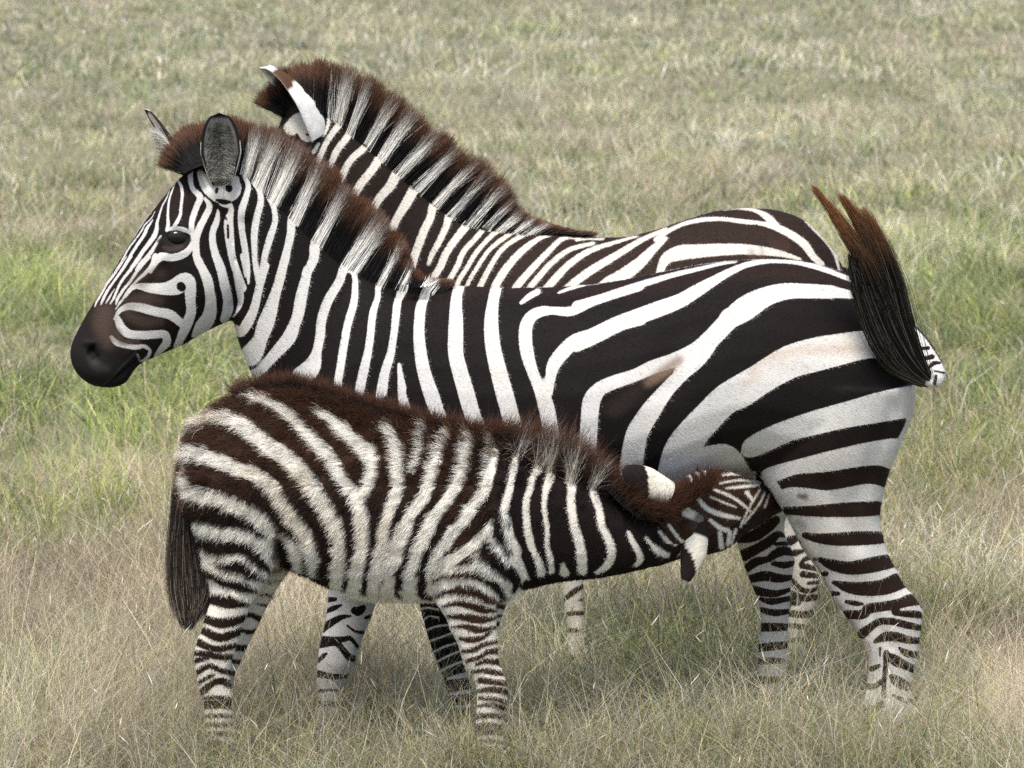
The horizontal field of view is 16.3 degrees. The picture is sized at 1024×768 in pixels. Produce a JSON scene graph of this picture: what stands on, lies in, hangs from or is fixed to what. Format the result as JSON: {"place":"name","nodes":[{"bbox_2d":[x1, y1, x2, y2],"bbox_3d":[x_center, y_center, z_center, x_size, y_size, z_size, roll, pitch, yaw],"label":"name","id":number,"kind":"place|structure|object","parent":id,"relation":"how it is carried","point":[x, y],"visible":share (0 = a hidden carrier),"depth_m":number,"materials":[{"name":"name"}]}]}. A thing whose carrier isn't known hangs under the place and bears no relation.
{"place":"outdoors","nodes":[
{"label":"outdoors","id":0,"kind":"place"},
{"bbox_2d":[0,0,1023,767],"bbox_3d":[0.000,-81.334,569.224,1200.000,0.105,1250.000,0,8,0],"label":"ground","id":1,"kind":"structure","parent":0,"point":[80,152],"depth_m":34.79,"materials":[{"name":"plant"}]},
{"bbox_2d":[164,365,782,767],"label":"zebra foal","id":2,"kind":"object","parent":1,"relation":"on","point":[466,525],"visible":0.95,"depth_m":9.64},
{"bbox_2d":[70,109,944,761],"bbox_3d":[-0.014,0.152,10.130,2.434,1.847,0.558,0,8,0],"label":"zebra mare","id":3,"kind":"object","parent":1,"relation":"on","point":[790,385],"visible":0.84,"depth_m":9.94,"materials":[{"name":"multicoloured"}]},
{"bbox_2d":[251,53,848,678],"bbox_3d":[0.125,-0.038,11.214,1.835,1.916,0.552,0,8,0],"label":"zebra","id":4,"kind":"object","parent":1,"relation":"on","point":[455,213],"visible":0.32,"depth_m":11.07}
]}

